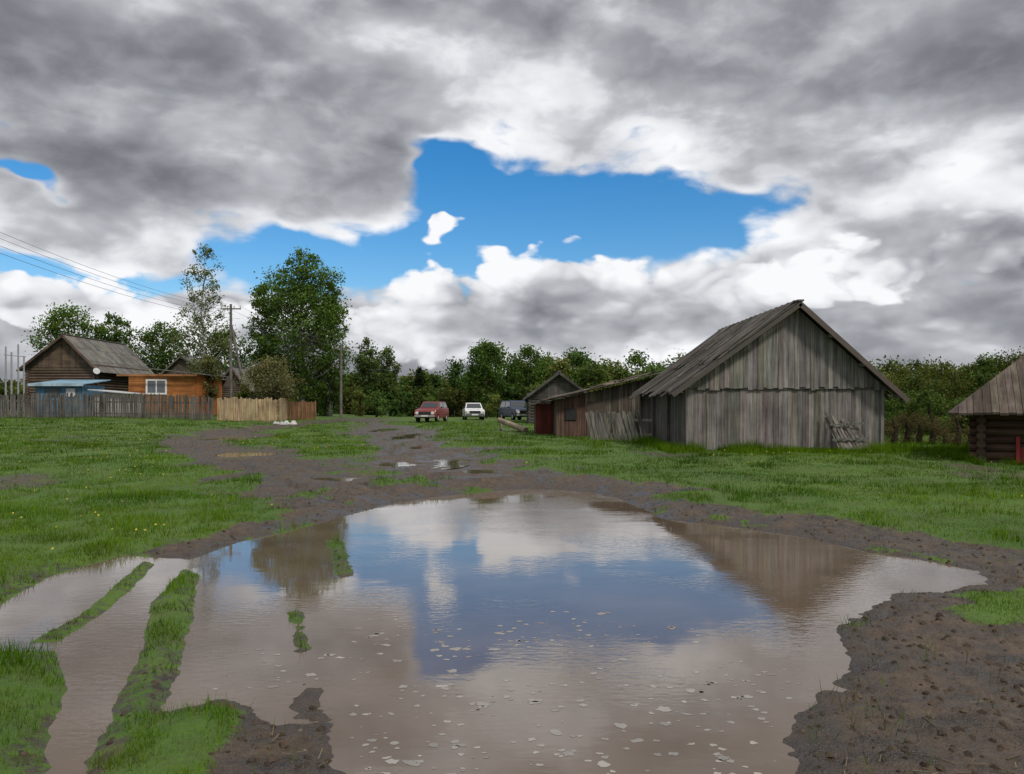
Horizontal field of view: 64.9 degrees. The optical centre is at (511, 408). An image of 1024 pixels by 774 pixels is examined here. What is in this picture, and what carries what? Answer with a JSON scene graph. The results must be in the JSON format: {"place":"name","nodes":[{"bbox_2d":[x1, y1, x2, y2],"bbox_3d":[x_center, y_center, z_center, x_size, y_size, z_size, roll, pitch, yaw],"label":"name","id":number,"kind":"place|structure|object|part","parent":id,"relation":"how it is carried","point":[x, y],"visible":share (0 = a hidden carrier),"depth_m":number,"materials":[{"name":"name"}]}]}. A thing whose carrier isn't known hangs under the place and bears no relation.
{"place":"outdoors","nodes":[
{"label":"outdoors","id":0,"kind":"place"},
{"bbox_2d":[0,411,1023,773],"bbox_3d":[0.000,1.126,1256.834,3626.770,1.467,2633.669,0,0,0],"label":"ground","id":1,"kind":"structure","parent":0,"point":[274,471],"depth_m":10.00,"materials":[{"name":"soil"}]},
{"bbox_2d":[5,344,25,416],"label":"metal posts","id":2,"kind":"object","parent":1,"relation":"on","point":[11,389],"visible":0.74,"depth_m":50.96,"materials":[{"name":"grey metal"}]},
{"bbox_2d":[21,299,108,354],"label":"maple tree","id":3,"kind":"object","parent":1,"relation":"on","point":[53,329],"visible":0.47,"depth_m":77.19,"materials":[{"name":"green plant"}]},
{"bbox_2d":[28,380,110,416],"bbox_3d":[-30.450,-0.688,55.530,3.700,2.744,3.740,0,0,0],"label":"blue porch","id":4,"kind":"object","parent":1,"relation":"on","point":[58,387],"visible":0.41,"depth_m":54.00,"materials":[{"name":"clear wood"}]},
{"bbox_2d":[47,388,74,396],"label":"windows","id":5,"kind":"structure","parent":4,"relation":"in","point":[49,390],"depth_m":53.95,"materials":[{"name":"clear glass"}]},
{"bbox_2d":[25,339,148,414],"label":"walls","id":6,"kind":"structure","parent":1,"relation":"on","point":[62,359],"depth_m":58.01,"materials":[{"name":"brown wood"}]},
{"bbox_2d":[16,333,153,373],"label":"roof","id":7,"kind":"structure","parent":6,"relation":"on","point":[91,352],"depth_m":60.80,"materials":[{"name":"grey wood"}]},
{"bbox_2d":[93,368,99,373],"bbox_3d":[-29.583,-2.674,57.499,0.413,0.454,0.845,0,0,-4],"label":"satellite dish","id":8,"kind":"object","parent":7,"relation":"attached to","point":[96,370],"visible":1,"depth_m":57.24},
{"bbox_2d":[0,393,213,419],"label":"paling fence","id":9,"kind":"object","parent":1,"relation":"on","point":[46,412],"visible":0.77,"depth_m":50.05,"materials":[{"name":"grey wood"}]},
{"bbox_2d":[86,311,141,357],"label":"maple tree","id":10,"kind":"object","parent":1,"relation":"on","point":[117,336],"visible":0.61,"depth_m":79.72,"materials":[{"name":"green plant"}]},
{"bbox_2d":[87,389,144,415],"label":"outbuilding","id":11,"kind":"structure","parent":1,"relation":"on","point":[120,392],"depth_m":54.50,"materials":[{"name":"grey wood"}]},
{"bbox_2d":[124,319,196,373],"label":"maple tree","id":12,"kind":"object","parent":1,"relation":"on","point":[148,337],"visible":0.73,"depth_m":82.95,"materials":[{"name":"green plant"}]},
{"bbox_2d":[117,365,226,415],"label":"orange cottage","id":13,"kind":"structure","parent":1,"relation":"on","point":[188,385],"depth_m":57.50,"materials":[{"name":"brown wood"}]},
{"bbox_2d":[146,379,166,394],"bbox_3d":[-25.400,-1.550,57.468,1.500,1.100,0.055,0,0,0],"label":"window frame","id":14,"kind":"structure","parent":13,"relation":"in","point":[147,380],"depth_m":57.44,"materials":[{"name":"white wood"}]},
{"bbox_2d":[148,381,164,392],"bbox_3d":[-25.400,-1.550,57.483,1.260,0.860,0.026,0,0,0],"label":"window pane","id":15,"kind":"structure","parent":13,"relation":"in","point":[151,384],"depth_m":57.47,"materials":[{"name":"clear glass"}]},
{"bbox_2d":[164,358,201,373],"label":"walls","id":16,"kind":"structure","parent":1,"relation":"on","point":[181,364],"depth_m":80.00,"materials":[{"name":"grey wood"}]},
{"bbox_2d":[160,355,228,379],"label":"roof","id":17,"kind":"structure","parent":16,"relation":"on","point":[175,361],"depth_m":79.94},
{"bbox_2d":[167,243,236,375],"bbox_3d":[-24.218,-6.172,62.974,5.094,13.686,5.027,0,0,0],"label":"birch tree","id":18,"kind":"object","parent":1,"relation":"on","point":[201,335],"visible":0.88,"depth_m":62.69,"materials":[{"name":"green plant"}]},
{"bbox_2d":[188,354,226,401],"bbox_3d":[-22.721,-1.682,60.093,2.952,4.810,2.501,0,0,-41],"label":"apple tree","id":19,"kind":"object","parent":1,"relation":"on","point":[211,390],"visible":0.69,"depth_m":59.82,"materials":[{"name":"green plant"}]},
{"bbox_2d":[183,328,251,370],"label":"maple tree","id":20,"kind":"object","parent":1,"relation":"on","point":[234,357],"visible":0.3,"depth_m":87.14,"materials":[{"name":"green plant"}]},
{"bbox_2d":[221,304,246,398],"bbox_3d":[-20.628,-3.462,60.058,2.176,8.647,0.345,0,0,-10],"label":"utility pole","id":21,"kind":"object","parent":1,"relation":"on","point":[231,332],"visible":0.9,"depth_m":59.94,"materials":[{"name":"grey wood"}]},
{"bbox_2d":[0,232,346,345],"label":"power lines","id":22,"kind":"object","parent":21,"relation":"attached to","point":[130,286],"visible":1,"depth_m":39.46,"materials":[{"name":"black metal"}]},
{"bbox_2d":[221,371,272,412],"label":"walls","id":23,"kind":"structure","parent":1,"relation":"on","point":[225,388],"depth_m":82.01,"materials":[{"name":"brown wood"}]},
{"bbox_2d":[223,366,258,391],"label":"roof","id":24,"kind":"structure","parent":23,"relation":"on","point":[235,368],"depth_m":82.55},
{"bbox_2d":[217,397,286,420],"bbox_3d":[-16.465,0.137,53.495,1.781,1.800,6.878,0,0,22],"label":"new plank fence","id":25,"kind":"object","parent":1,"relation":"on","point":[261,409],"visible":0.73,"depth_m":52.12,"materials":[{"name":"brown wood"}]},
{"bbox_2d":[241,283,286,393],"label":"birch tree","id":26,"kind":"object","parent":1,"relation":"on","point":[254,335],"visible":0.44,"depth_m":68.67,"materials":[{"name":"green plant"}]},
{"bbox_2d":[230,354,305,414],"bbox_3d":[-16.993,-1.413,56.108,4.937,4.819,5.275,0,0,0],"label":"apple tree","id":27,"kind":"object","parent":1,"relation":"on","point":[280,386],"visible":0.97,"depth_m":55.59,"materials":[{"name":"green plant"}]},
{"bbox_2d":[273,420,296,424],"bbox_3d":[-14.203,0.894,50.220,1.251,0.312,1.344,0,0,16],"label":"stone heap","id":28,"kind":"object","parent":1,"relation":"on","point":[287,422],"visible":0.91,"depth_m":49.88,"materials":[{"name":"white stone"}]},
{"bbox_2d":[287,400,315,419],"bbox_3d":[-15.316,0.201,58.607,0.219,1.607,3.125,0,0,23],"label":"brown fence","id":29,"kind":"object","parent":1,"relation":"on","point":[302,410],"visible":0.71,"depth_m":58.41,"materials":[{"name":"brown wood"}]},
{"bbox_2d":[247,246,358,401],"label":"birch tree","id":30,"kind":"object","parent":1,"relation":"on","point":[297,294],"visible":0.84,"depth_m":68.92,"materials":[{"name":"green plant"}]},
{"bbox_2d":[307,281,354,416],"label":"birch tree","id":31,"kind":"object","parent":1,"relation":"on","point":[332,384],"visible":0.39,"depth_m":71.81,"materials":[{"name":"green plant"}]},
{"bbox_2d":[332,344,349,417],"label":"utility pole","id":32,"kind":"object","parent":1,"relation":"on","point":[340,348],"visible":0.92,"depth_m":65.91,"materials":[{"name":"grey wood"}]},
{"bbox_2d":[196,428,496,481],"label":"rut water","id":33,"kind":"structure","parent":1,"relation":"on","point":[452,463],"depth_m":22.43,"materials":[{"name":"grey liquid"}]},
{"bbox_2d":[346,337,389,409],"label":"poplar tree","id":34,"kind":"object","parent":1,"relation":"on","point":[366,365],"visible":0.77,"depth_m":91.37,"materials":[{"name":"green plant"}]},
{"bbox_2d":[234,383,505,418],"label":"shrubs","id":35,"kind":"object","parent":1,"relation":"on","point":[490,409],"visible":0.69,"depth_m":77.10,"materials":[{"name":"green plant"}]},
{"bbox_2d":[373,345,401,414],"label":"poplar tree","id":36,"kind":"object","parent":1,"relation":"on","point":[387,355],"visible":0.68,"depth_m":93.58,"materials":[{"name":"green plant"}]},
{"bbox_2d":[412,366,425,406],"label":"spruce tree","id":37,"kind":"object","parent":1,"relation":"on","point":[418,381],"visible":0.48,"depth_m":99.76,"materials":[{"name":"green plant"}]},
{"bbox_2d":[414,402,448,421],"bbox_3d":[-5.967,0.236,59.985,1.880,1.500,3.990,0,0,10],"label":"red car","id":38,"kind":"object","parent":1,"relation":"on","point":[428,410],"visible":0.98,"depth_m":59.19,"materials":[{"name":"paint"}]},
{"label":"windows","id":39,"kind":"part","parent":38,"relation":"part of","materials":[{"name":"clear glass"}]},
{"bbox_2d":[462,403,484,419],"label":"white car","id":40,"kind":"object","parent":1,"relation":"on","point":[473,410],"visible":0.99,"depth_m":65.58,"materials":[{"name":"paint"}]},
{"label":"windows","id":41,"kind":"part","parent":40,"relation":"part of","materials":[{"name":"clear glass"}]},
{"bbox_2d":[460,338,509,399],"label":"lime tree","id":42,"kind":"object","parent":1,"relation":"on","point":[482,372],"visible":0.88,"depth_m":87.16,"materials":[{"name":"green plant"}]},
{"bbox_2d":[0,489,1000,773],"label":"puddle water","id":43,"kind":"structure","parent":1,"relation":"on","point":[476,567],"depth_m":6.16,"materials":[{"name":"liquid"}]},
{"bbox_2d":[212,611,799,773],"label":"foam flakes","id":44,"kind":"object","parent":43,"relation":"on","point":[602,763],"visible":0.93,"depth_m":4.59,"materials":[{"name":"white"}]},
{"bbox_2d":[0,344,1021,416],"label":"distant trees","id":45,"kind":"object","parent":1,"relation":"on","point":[588,372],"visible":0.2,"depth_m":88.93,"materials":[{"name":"green plant"}]},
{"bbox_2d":[0,414,1023,773],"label":"grass","id":46,"kind":"structure","parent":1,"relation":"on","point":[148,494],"depth_m":14.26,"materials":[{"name":"green plant"}]},
{"bbox_2d":[497,418,528,431],"bbox_3d":[-0.044,0.854,41.631,0.411,0.746,3.620,0,0,-22],"label":"felled log","id":47,"kind":"object","parent":1,"relation":"on","point":[501,421],"visible":0.88,"depth_m":41.34,"materials":[{"name":"brown wood"}]},
{"bbox_2d":[4,428,1021,548],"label":"dandelions","id":48,"kind":"object","parent":1,"relation":"on","point":[252,442],"visible":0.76,"depth_m":19.82,"materials":[{"name":"yellow plant"}]},
{"bbox_2d":[499,401,526,419],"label":"dark car","id":49,"kind":"object","parent":1,"relation":"on","point":[513,410],"visible":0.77,"depth_m":65.34,"materials":[{"name":"paint"}]},
{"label":"windows","id":50,"kind":"part","parent":49,"relation":"part of","materials":[{"name":"grey glass"}]},
{"bbox_2d":[8,489,1023,773],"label":"mud clods","id":51,"kind":"object","parent":1,"relation":"on","point":[284,743],"visible":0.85,"depth_m":4.42,"materials":[{"name":"brown soil"}]},
{"bbox_2d":[22,489,1023,773],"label":"twigs and straw","id":52,"kind":"object","parent":1,"relation":"on","point":[846,691],"visible":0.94,"depth_m":3.86,"materials":[{"name":"brown plant"}]},
{"bbox_2d":[501,344,555,390],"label":"lime tree","id":53,"kind":"object","parent":1,"relation":"on","point":[523,375],"visible":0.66,"depth_m":94.27,"materials":[{"name":"green plant"}]},
{"bbox_2d":[529,399,560,433],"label":"red shed","id":54,"kind":"structure","parent":1,"relation":"on","point":[543,417],"depth_m":38.00,"materials":[{"name":"red wood"}]},
{"bbox_2d":[522,371,586,423],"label":"gable shed","id":55,"kind":"structure","parent":1,"relation":"on","point":[558,383],"depth_m":55.00,"materials":[{"name":"grey wood"}]},
{"bbox_2d":[537,372,660,436],"bbox_3d":[4.177,-0.202,38.270,5.846,3.067,6.761,0,0,0],"label":"lean to shed","id":56,"kind":"object","parent":1,"relation":"on","point":[570,419],"visible":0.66,"depth_m":35.50,"materials":[{"name":"brown wood"}]},
{"bbox_2d":[585,410,652,440],"bbox_3d":[4.120,0.757,31.031,2.797,1.395,0.223,0,0,32],"label":"leaning plank fence","id":57,"kind":"object","parent":1,"relation":"on","point":[597,420],"visible":0.71,"depth_m":30.98,"materials":[{"name":"grey wood"}]},
{"bbox_2d":[628,299,909,449],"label":"wooden barn","id":58,"kind":"structure","parent":1,"relation":"on","point":[791,373],"depth_m":25.00,"materials":[{"name":"grey wood"}]},
{"bbox_2d":[523,346,1023,435],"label":"woodland edge","id":59,"kind":"object","parent":1,"relation":"on","point":[938,398],"visible":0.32,"depth_m":51.12,"materials":[{"name":"green plant"}]},
{"bbox_2d":[824,412,870,449],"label":"leaning planks","id":60,"kind":"object","parent":1,"relation":"on","point":[843,441],"visible":0.73,"depth_m":24.55,"materials":[{"name":"grey wood"}]},
{"bbox_2d":[884,409,969,445],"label":"dry weeds","id":61,"kind":"object","parent":1,"relation":"on","point":[957,436],"visible":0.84,"depth_m":28.47,"materials":[{"name":"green plant"}]},
{"bbox_2d":[948,355,1023,463],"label":"log bathhouse","id":62,"kind":"structure","parent":1,"relation":"on","point":[993,408],"depth_m":20.34,"materials":[{"name":"brown wood"}]},
{"bbox_2d":[0,0,1023,384],"label":"sky","id":63,"kind":"structure","parent":0,"point":[609,178],"materials":[{"name":"grey"}]},
{"bbox_2d":[610,434,1023,466],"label":"tall grass","id":64,"kind":"structure","parent":0,"point":[664,446],"depth_m":24.08,"materials":[{"name":"green plant"}]}
]}

